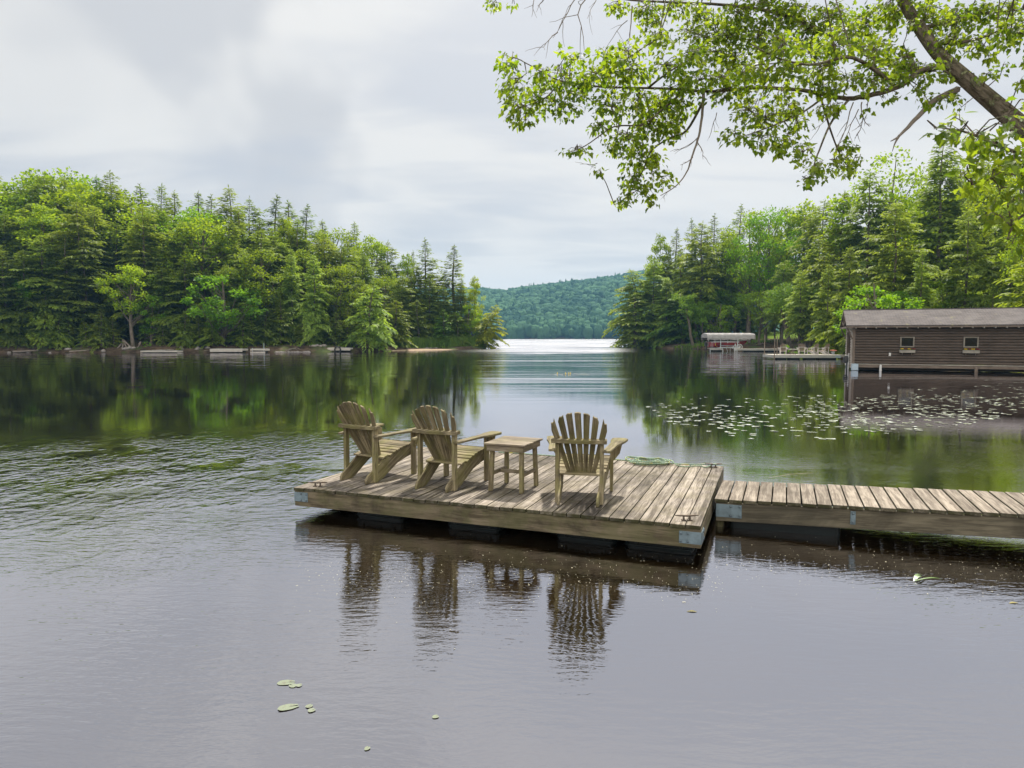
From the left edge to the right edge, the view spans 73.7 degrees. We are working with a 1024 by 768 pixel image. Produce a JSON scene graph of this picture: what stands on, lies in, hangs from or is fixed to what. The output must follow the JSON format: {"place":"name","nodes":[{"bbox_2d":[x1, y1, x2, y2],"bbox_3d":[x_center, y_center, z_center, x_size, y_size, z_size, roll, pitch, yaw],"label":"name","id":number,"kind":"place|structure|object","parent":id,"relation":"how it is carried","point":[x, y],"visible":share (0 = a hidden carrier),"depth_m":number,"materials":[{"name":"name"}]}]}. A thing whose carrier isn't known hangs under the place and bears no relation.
{"place":"outdoors","nodes":[
{"label":"outdoors","id":0,"kind":"place"},
{"bbox_2d":[0,330,1022,365],"bbox_3d":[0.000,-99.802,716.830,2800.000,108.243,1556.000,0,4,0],"label":"ground","id":1,"kind":"structure","parent":0,"point":[304,347],"depth_m":95.99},
{"bbox_2d":[0,251,41,348],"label":"hemlock tree","id":2,"kind":"object","parent":1,"relation":"on","point":[13,339],"visible":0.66,"depth_m":92.47,"materials":[{"name":"green plant"}]},
{"bbox_2d":[0,250,53,343],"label":"hemlock tree","id":3,"kind":"object","parent":1,"relation":"on","point":[11,276],"visible":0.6,"depth_m":92.81,"materials":[{"name":"green plant"}]},
{"bbox_2d":[0,173,76,259],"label":"hemlock tree","id":4,"kind":"object","parent":1,"relation":"on","point":[32,189],"visible":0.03,"depth_m":107.48,"materials":[{"name":"green plant"}]},
{"bbox_2d":[1,202,80,287],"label":"maple tree","id":5,"kind":"object","parent":1,"relation":"on","point":[45,217],"visible":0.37,"depth_m":99.34,"materials":[{"name":"green plant"}]},
{"bbox_2d":[9,233,93,347],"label":"hemlock tree","id":6,"kind":"object","parent":1,"relation":"on","point":[40,281],"visible":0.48,"depth_m":93.61,"materials":[{"name":"green plant"}]},
{"bbox_2d":[36,312,74,349],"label":"young hemlock","id":7,"kind":"object","parent":1,"relation":"on","point":[64,338],"visible":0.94,"depth_m":92.45,"materials":[{"name":"green plant"}]},
{"bbox_2d":[0,166,116,250],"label":"maple tree","id":8,"kind":"object","parent":1,"relation":"on","point":[30,181],"visible":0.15,"depth_m":109.91,"materials":[{"name":"green plant"}]},
{"bbox_2d":[33,233,104,337],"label":"hemlock tree","id":9,"kind":"object","parent":1,"relation":"on","point":[63,276],"visible":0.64,"depth_m":95.14,"materials":[{"name":"green plant"}]},
{"bbox_2d":[8,179,130,270],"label":"maple tree","id":10,"kind":"object","parent":1,"relation":"on","point":[87,198],"visible":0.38,"depth_m":105.84,"materials":[{"name":"green plant"}]},
{"bbox_2d":[26,202,126,338],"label":"hemlock tree","id":11,"kind":"object","parent":1,"relation":"on","point":[95,254],"visible":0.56,"depth_m":96.77,"materials":[{"name":"green plant"}]},
{"bbox_2d":[55,238,122,339],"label":"hemlock tree","id":12,"kind":"object","parent":1,"relation":"on","point":[87,289],"visible":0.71,"depth_m":95.63,"materials":[{"name":"green plant"}]},
{"bbox_2d":[55,205,125,332],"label":"hemlock tree","id":13,"kind":"object","parent":1,"relation":"on","point":[102,224],"visible":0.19,"depth_m":101.29,"materials":[{"name":"green plant"}]},
{"bbox_2d":[83,308,115,352],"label":"young hemlock","id":14,"kind":"object","parent":1,"relation":"on","point":[100,338],"visible":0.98,"depth_m":92.73,"materials":[{"name":"green plant"}]},
{"bbox_2d":[69,182,143,330],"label":"hemlock tree","id":15,"kind":"object","parent":1,"relation":"on","point":[117,197],"visible":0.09,"depth_m":109.45,"materials":[{"name":"green plant"}]},
{"bbox_2d":[68,221,155,342],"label":"hemlock tree","id":16,"kind":"object","parent":1,"relation":"on","point":[106,268],"visible":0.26,"depth_m":100.79,"materials":[{"name":"green plant"}]},
{"bbox_2d":[93,264,168,346],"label":"maple tree","id":17,"kind":"object","parent":1,"relation":"on","point":[135,276],"visible":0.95,"depth_m":93.78,"materials":[{"name":"green plant"}]},
{"bbox_2d":[75,196,187,278],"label":"maple tree","id":18,"kind":"object","parent":1,"relation":"on","point":[122,221],"visible":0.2,"depth_m":104.68,"materials":[{"name":"green plant"}]},
{"bbox_2d":[104,205,187,339],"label":"hemlock tree","id":19,"kind":"object","parent":1,"relation":"on","point":[137,226],"visible":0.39,"depth_m":99.32,"materials":[{"name":"green plant"}]},
{"bbox_2d":[132,295,172,343],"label":"maple tree","id":20,"kind":"object","parent":1,"relation":"on","point":[149,328],"visible":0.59,"depth_m":95.55,"materials":[{"name":"green plant"}]},
{"bbox_2d":[132,266,186,338],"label":"hemlock tree","id":21,"kind":"object","parent":1,"relation":"on","point":[169,298],"visible":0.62,"depth_m":96.24,"materials":[{"name":"green plant"}]},
{"bbox_2d":[114,210,218,285],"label":"maple tree","id":22,"kind":"object","parent":1,"relation":"on","point":[194,268],"visible":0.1,"depth_m":106.08,"materials":[{"name":"green plant"}]},
{"bbox_2d":[152,255,209,334],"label":"hemlock tree","id":23,"kind":"object","parent":1,"relation":"on","point":[194,273],"visible":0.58,"depth_m":96.52,"materials":[{"name":"green plant"}]},
{"bbox_2d":[138,221,226,342],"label":"hemlock tree","id":24,"kind":"object","parent":1,"relation":"on","point":[175,256],"visible":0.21,"depth_m":99.88,"materials":[{"name":"green plant"}]},
{"bbox_2d":[167,308,199,349],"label":"young hemlock","id":25,"kind":"object","parent":1,"relation":"on","point":[186,340],"visible":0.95,"depth_m":93.81,"materials":[{"name":"green plant"}]},
{"bbox_2d":[138,204,256,271],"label":"maple tree","id":26,"kind":"object","parent":1,"relation":"on","point":[193,212],"visible":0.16,"depth_m":109.17,"materials":[{"name":"green plant"}]},
{"bbox_2d":[152,214,251,326],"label":"maple tree","id":27,"kind":"object","parent":1,"relation":"on","point":[214,231],"visible":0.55,"depth_m":100.73,"materials":[{"name":"green plant"}]},
{"bbox_2d":[180,274,267,344],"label":"maple tree","id":28,"kind":"object","parent":1,"relation":"on","point":[220,316],"visible":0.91,"depth_m":93.63,"materials":[{"name":"green plant"}]},
{"bbox_2d":[204,216,259,338],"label":"hemlock tree","id":29,"kind":"object","parent":1,"relation":"on","point":[235,245],"visible":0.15,"depth_m":103.58,"materials":[{"name":"green plant"}]},
{"bbox_2d":[210,185,256,266],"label":"hemlock tree","id":30,"kind":"object","parent":1,"relation":"on","point":[226,209],"visible":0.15,"depth_m":115.12,"materials":[{"name":"green plant"}]},
{"bbox_2d":[217,261,267,339],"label":"hemlock tree","id":31,"kind":"object","parent":1,"relation":"on","point":[239,303],"visible":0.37,"depth_m":97.75,"materials":[{"name":"green plant"}]},
{"bbox_2d":[219,248,301,333],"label":"maple tree","id":32,"kind":"object","parent":1,"relation":"on","point":[262,275],"visible":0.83,"depth_m":98.13,"materials":[{"name":"green plant"}]},
{"bbox_2d":[248,308,281,346],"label":"young hemlock","id":33,"kind":"object","parent":1,"relation":"on","point":[264,341],"visible":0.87,"depth_m":96.65,"materials":[{"name":"green plant"}]},
{"bbox_2d":[221,228,309,331],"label":"hemlock tree","id":34,"kind":"object","parent":1,"relation":"on","point":[261,240],"visible":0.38,"depth_m":101.90,"materials":[{"name":"green plant"}]},
{"bbox_2d":[260,298,294,345],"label":"young hemlock","id":35,"kind":"object","parent":1,"relation":"on","point":[280,329],"visible":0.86,"depth_m":97.39,"materials":[{"name":"green plant"}]},
{"bbox_2d":[277,247,303,341],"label":"hemlock tree","id":36,"kind":"object","parent":1,"relation":"on","point":[291,298],"visible":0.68,"depth_m":100.11,"materials":[{"name":"green plant"}]},
{"bbox_2d":[271,248,330,311],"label":"maple tree","id":37,"kind":"object","parent":1,"relation":"on","point":[303,259],"visible":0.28,"depth_m":105.93,"materials":[{"name":"green plant"}]},
{"bbox_2d":[276,220,327,312],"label":"hemlock tree","id":38,"kind":"object","parent":1,"relation":"on","point":[301,240],"visible":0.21,"depth_m":110.11,"materials":[{"name":"green plant"}]},
{"bbox_2d":[294,253,337,346],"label":"hemlock tree","id":39,"kind":"object","parent":1,"relation":"on","point":[314,324],"visible":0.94,"depth_m":98.09,"materials":[{"name":"green plant"}]},
{"bbox_2d":[291,238,365,333],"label":"hemlock tree","id":40,"kind":"object","parent":1,"relation":"on","point":[334,255],"visible":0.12,"depth_m":107.44,"materials":[{"name":"green plant"}]},
{"bbox_2d":[306,263,372,340],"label":"maple tree","id":41,"kind":"object","parent":1,"relation":"on","point":[341,308],"visible":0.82,"depth_m":103.25,"materials":[{"name":"green plant"}]},
{"bbox_2d":[305,227,373,305],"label":"maple tree","id":42,"kind":"object","parent":1,"relation":"on","point":[324,236],"visible":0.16,"depth_m":119.53,"materials":[{"name":"green plant"}]},
{"bbox_2d":[322,243,367,338],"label":"hemlock tree","id":43,"kind":"object","parent":1,"relation":"on","point":[343,262],"visible":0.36,"depth_m":107.04,"materials":[{"name":"green plant"}]},
{"bbox_2d":[339,283,397,351],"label":"young hemlock","id":44,"kind":"object","parent":1,"relation":"on","point":[377,336],"visible":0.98,"depth_m":99.11,"materials":[{"name":"green plant"}]},
{"bbox_2d":[350,234,397,302],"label":"maple tree","id":45,"kind":"object","parent":1,"relation":"on","point":[381,249],"visible":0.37,"depth_m":126.48,"materials":[{"name":"green plant"}]},
{"bbox_2d":[378,300,418,347],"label":"young hemlock","id":46,"kind":"object","parent":1,"relation":"on","point":[395,322],"visible":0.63,"depth_m":107.21,"materials":[{"name":"green plant"}]},
{"bbox_2d":[384,274,426,338],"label":"hemlock tree","id":47,"kind":"object","parent":1,"relation":"on","point":[405,290],"visible":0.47,"depth_m":112.85,"materials":[{"name":"green plant"}]},
{"bbox_2d":[397,238,452,330],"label":"spruce tree","id":48,"kind":"object","parent":1,"relation":"on","point":[431,263],"visible":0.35,"depth_m":119.29,"materials":[{"name":"green plant"}]},
{"bbox_2d":[418,275,442,335],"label":"hemlock tree","id":49,"kind":"object","parent":1,"relation":"on","point":[425,301],"visible":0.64,"depth_m":115.92,"materials":[{"name":"green plant"}]},
{"bbox_2d":[391,335,485,348],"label":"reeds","id":50,"kind":"object","parent":1,"relation":"on","point":[425,342],"visible":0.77,"depth_m":112.85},
{"bbox_2d":[427,245,482,334],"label":"spruce tree","id":51,"kind":"object","parent":1,"relation":"on","point":[447,282],"visible":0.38,"depth_m":121.35,"materials":[{"name":"green plant"}]},
{"bbox_2d":[471,304,509,348],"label":"leaning hemlock","id":52,"kind":"object","parent":1,"relation":"on","point":[488,334],"visible":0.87,"depth_m":117.09,"materials":[{"name":"green plant"}]},
{"bbox_2d":[602,269,661,346],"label":"leaning hemlock","id":53,"kind":"object","parent":1,"relation":"on","point":[627,288],"visible":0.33,"depth_m":136.06,"materials":[{"name":"green plant"}]},
{"bbox_2d":[610,293,666,347],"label":"young hemlock","id":54,"kind":"object","parent":1,"relation":"on","point":[626,320],"visible":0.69,"depth_m":132.08,"materials":[{"name":"green plant"}]},
{"bbox_2d":[623,258,679,347],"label":"hemlock tree","id":55,"kind":"object","parent":1,"relation":"on","point":[648,272],"visible":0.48,"depth_m":132.16,"materials":[{"name":"green plant"}]},
{"bbox_2d":[643,233,672,303],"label":"tree","id":56,"kind":"object","parent":1,"relation":"on","point":[662,258],"visible":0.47,"depth_m":139.07,"materials":[{"name":"green plant"}]},
{"bbox_2d":[650,277,680,347],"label":"hemlock tree","id":57,"kind":"object","parent":1,"relation":"on","point":[665,305],"visible":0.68,"depth_m":127.14,"materials":[{"name":"green plant"}]},
{"bbox_2d":[641,289,703,347],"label":"young hemlock","id":58,"kind":"object","parent":1,"relation":"on","point":[682,326],"visible":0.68,"depth_m":124.88,"materials":[{"name":"green plant"}]},
{"bbox_2d":[670,222,730,340],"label":"hemlock tree","id":59,"kind":"object","parent":1,"relation":"on","point":[700,270],"visible":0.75,"depth_m":126.13,"materials":[{"name":"green plant"}]},
{"bbox_2d":[700,305,740,332],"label":"maple tree","id":60,"kind":"object","parent":1,"relation":"on","point":[721,327],"visible":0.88,"depth_m":120.21,"materials":[{"name":"green plant"}]},
{"bbox_2d":[704,228,746,323],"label":"hemlock tree","id":61,"kind":"object","parent":1,"relation":"on","point":[724,286],"visible":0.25,"depth_m":128.02,"materials":[{"name":"green plant"}]},
{"bbox_2d":[719,204,770,333],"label":"spruce tree","id":62,"kind":"object","parent":1,"relation":"on","point":[741,326],"visible":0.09,"depth_m":137.65,"materials":[{"name":"green plant"}]},
{"bbox_2d":[709,208,788,332],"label":"maple tree","id":63,"kind":"object","parent":1,"relation":"on","point":[741,282],"visible":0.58,"depth_m":123.20,"materials":[{"name":"green plant"}]},
{"bbox_2d":[482,0,1023,263],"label":"maple tree","id":64,"kind":"object","parent":1,"relation":"on","point":[1006,114],"visible":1,"depth_m":6.44,"materials":[{"name":"green plant"}]},
{"bbox_2d":[743,289,770,344],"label":"maple tree","id":65,"kind":"object","parent":1,"relation":"on","point":[761,320],"visible":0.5,"depth_m":115.44,"materials":[{"name":"green plant"}]},
{"bbox_2d":[725,204,808,338],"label":"maple tree","id":66,"kind":"object","parent":1,"relation":"on","point":[759,284],"visible":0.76,"depth_m":119.20,"materials":[{"name":"green plant"}]},
{"bbox_2d":[751,289,794,350],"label":"tree","id":67,"kind":"object","parent":1,"relation":"on","point":[775,306],"visible":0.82,"depth_m":97.58,"materials":[{"name":"green plant"}]},
{"bbox_2d":[754,258,797,344],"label":"hemlock tree","id":68,"kind":"object","parent":1,"relation":"on","point":[774,318],"visible":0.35,"depth_m":110.94,"materials":[{"name":"green plant"}]},
{"bbox_2d":[752,205,811,336],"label":"maple tree","id":69,"kind":"object","parent":1,"relation":"on","point":[787,225],"visible":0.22,"depth_m":122.28,"materials":[{"name":"green plant"}]},
{"bbox_2d":[780,269,817,352],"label":"hemlock tree","id":70,"kind":"object","parent":1,"relation":"on","point":[794,313],"visible":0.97,"depth_m":91.31,"materials":[{"name":"green plant"}]},
{"bbox_2d":[777,198,834,337],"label":"maple tree","id":71,"kind":"object","parent":1,"relation":"on","point":[802,211],"visible":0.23,"depth_m":119.71,"materials":[{"name":"green plant"}]},
{"bbox_2d":[782,237,839,343],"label":"hemlock tree","id":72,"kind":"object","parent":1,"relation":"on","point":[810,257],"visible":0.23,"depth_m":94.79,"materials":[{"name":"green plant"}]},
{"bbox_2d":[782,200,845,339],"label":"hemlock tree","id":73,"kind":"object","parent":1,"relation":"on","point":[808,239],"visible":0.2,"depth_m":110.29,"materials":[{"name":"green plant"}]},
{"bbox_2d":[805,264,841,353],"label":"hemlock tree","id":74,"kind":"object","parent":1,"relation":"on","point":[821,327],"visible":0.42,"depth_m":75.53,"materials":[{"name":"green plant"}]},
{"bbox_2d":[794,190,868,342],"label":"hemlock tree","id":75,"kind":"object","parent":1,"relation":"on","point":[817,267],"visible":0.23,"depth_m":89.23,"materials":[{"name":"green plant"}]},
{"bbox_2d":[814,245,871,354],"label":"hemlock tree","id":76,"kind":"object","parent":1,"relation":"on","point":[833,335],"visible":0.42,"depth_m":69.45,"materials":[{"name":"green plant"}]},
{"bbox_2d":[813,170,911,315],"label":"hemlock tree","id":77,"kind":"object","parent":1,"relation":"on","point":[854,236],"visible":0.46,"depth_m":82.69,"materials":[{"name":"green plant"}]},
{"bbox_2d":[832,284,925,335],"bbox_3d":[31.762,-5.056,59.429,7.258,7.378,7.768,1,4,19],"label":"maple tree","id":78,"kind":"object","parent":1,"relation":"on","point":[885,302],"visible":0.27,"depth_m":59.01,"materials":[{"name":"green plant"}]},
{"bbox_2d":[818,145,959,286],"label":"maple tree","id":79,"kind":"object","parent":1,"relation":"on","point":[891,195],"visible":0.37,"depth_m":86.61,"materials":[{"name":"green plant"}]},
{"bbox_2d":[836,201,945,354],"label":"hemlock tree","id":80,"kind":"object","parent":1,"relation":"on","point":[908,266],"visible":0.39,"depth_m":65.96,"materials":[{"name":"green plant"}]},
{"bbox_2d":[904,248,936,308],"bbox_3d":[36.395,-7.299,60.679,3.045,9.484,3.043,0,4,0],"label":"hemlock tree","id":81,"kind":"object","parent":1,"relation":"on","point":[927,295],"visible":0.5,"depth_m":60.35,"materials":[{"name":"green plant"}]},
{"bbox_2d":[897,138,985,307],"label":"hemlock tree","id":82,"kind":"object","parent":1,"relation":"on","point":[951,210],"visible":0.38,"depth_m":77.89,"materials":[{"name":"green plant"}]},
{"bbox_2d":[911,279,987,307],"bbox_3d":[41.908,-6.570,65.719,6.959,6.985,6.502,1,4,11],"label":"maple tree","id":83,"kind":"object","parent":1,"relation":"on","point":[937,284],"visible":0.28,"depth_m":64.25,"materials":[{"name":"green plant"}]},
{"bbox_2d":[896,155,1022,286],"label":"maple tree","id":84,"kind":"object","parent":1,"relation":"on","point":[963,179],"visible":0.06,"depth_m":90.63,"materials":[{"name":"green plant"}]},
{"bbox_2d":[927,207,1005,307],"bbox_3d":[41.959,-9.259,63.636,6.260,14.320,8.631,-3,5,-38],"label":"hemlock tree","id":85,"kind":"object","parent":1,"relation":"on","point":[977,269],"visible":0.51,"depth_m":63.00,"materials":[{"name":"green plant"}]},
{"bbox_2d":[956,161,1019,305],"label":"hemlock tree","id":86,"kind":"object","parent":1,"relation":"on","point":[995,236],"visible":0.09,"depth_m":82.52,"materials":[{"name":"green plant"}]},
{"bbox_2d":[960,159,1023,291],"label":"maple tree","id":87,"kind":"object","parent":1,"relation":"on","point":[1008,179],"visible":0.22,"depth_m":77.99,"materials":[{"name":"green plant"}]},
{"bbox_2d":[967,192,1023,307],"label":"hemlock tree","id":88,"kind":"object","parent":1,"relation":"on","point":[994,242],"visible":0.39,"depth_m":61.22,"materials":[{"name":"green plant"}]},
{"bbox_2d":[992,257,1023,307],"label":"young hemlock","id":89,"kind":"object","parent":1,"relation":"on","point":[1019,286],"visible":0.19,"depth_m":46.98,"materials":[{"name":"green plant"}]},
{"bbox_2d":[998,212,1023,298],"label":"maple tree","id":90,"kind":"object","parent":1,"relation":"on","point":[1005,259],"visible":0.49,"depth_m":55.56,"materials":[{"name":"green plant"}]},
{"bbox_2d":[0,339,1023,767],"bbox_3d":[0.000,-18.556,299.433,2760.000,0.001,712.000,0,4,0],"label":"water","id":91,"kind":"structure","parent":0,"point":[166,545],"depth_m":5.76,"materials":[{"name":"liquid"}]},
{"bbox_2d":[294,447,723,553],"bbox_3d":[0.169,1.420,8.717,4.678,0.606,3.181,2,4,21],"label":"floating dock","id":92,"kind":"object","parent":91,"relation":"on","point":[669,507],"visible":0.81,"depth_m":7.59,"materials":[{"name":"wood"}]},
{"bbox_2d":[337,401,416,483],"bbox_3d":[-1.711,0.676,8.653,0.943,0.996,0.991,2,5,31],"label":"adirondack chair","id":93,"kind":"object","parent":92,"relation":"on","point":[387,455],"visible":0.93,"depth_m":8.49,"materials":[{"name":"brown wood"}]},
{"bbox_2d":[411,405,501,492],"bbox_3d":[-0.739,0.707,8.210,0.943,0.996,0.991,2,4,26],"label":"adirondack chair","id":94,"kind":"object","parent":92,"relation":"on","point":[445,451],"visible":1,"depth_m":8.02,"materials":[{"name":"brown wood"}]},
{"bbox_2d":[484,436,542,493],"bbox_3d":[0.022,0.938,7.979,0.500,0.566,0.596,2,4,23],"label":"side table","id":95,"kind":"object","parent":92,"relation":"on","point":[506,445],"visible":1,"depth_m":7.83,"materials":[{"name":"brown wood"}]},
{"bbox_2d":[547,412,627,506],"bbox_3d":[0.781,0.753,7.536,0.943,0.996,0.991,1,4,12],"label":"adirondack chair","id":96,"kind":"object","parent":92,"relation":"on","point":[583,462],"visible":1,"depth_m":7.26,"materials":[{"name":"brown wood"}]},
{"bbox_2d":[701,333,755,350],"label":"boat lift","id":97,"kind":"object","parent":91,"relation":"in","point":[726,336],"visible":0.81,"depth_m":99.46,"materials":[{"name":"fabric"}]},
{"bbox_2d":[763,335,844,358],"bbox_3d":[28.350,-2.747,65.231,7.720,3.900,3.125,0,4,3],"label":"dock","id":98,"kind":"object","parent":91,"relation":"on","point":[803,356],"visible":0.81,"depth_m":63.88,"materials":[{"name":"wood"}]},
{"bbox_2d":[652,377,1023,435],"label":"lily pads","id":99,"kind":"object","parent":91,"relation":"on","point":[864,402],"visible":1,"depth_m":20.90,"materials":[{"name":"green plant"}]},
{"bbox_2d":[715,480,1023,538],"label":"walkway","id":100,"kind":"structure","parent":91,"relation":"on","point":[801,508],"depth_m":7.21,"materials":[{"name":"wood"}]},
{"bbox_2d":[840,307,1023,372],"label":"boathouse","id":101,"kind":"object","parent":91,"relation":"on","point":[976,340],"visible":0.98,"depth_m":41.41,"materials":[{"name":"brown"}]},
{"bbox_2d":[0,0,1023,289],"label":"sky","id":102,"kind":"structure","parent":0,"point":[380,116],"materials":[{"name":"white"}]},
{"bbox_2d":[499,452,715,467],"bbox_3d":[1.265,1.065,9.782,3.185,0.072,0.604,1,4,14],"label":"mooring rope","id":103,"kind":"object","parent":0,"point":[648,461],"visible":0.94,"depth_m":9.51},
{"bbox_3d":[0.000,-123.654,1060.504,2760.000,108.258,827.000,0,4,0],"label":"hill","id":104,"kind":"structure","parent":0,"visible":0},
{"bbox_2d":[415,270,770,338],"bbox_3d":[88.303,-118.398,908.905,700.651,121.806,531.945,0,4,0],"label":"forest","id":105,"kind":"object","parent":104,"relation":"on","point":[577,309],"visible":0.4,"depth_m":748.43,"materials":[{"name":"plant"}]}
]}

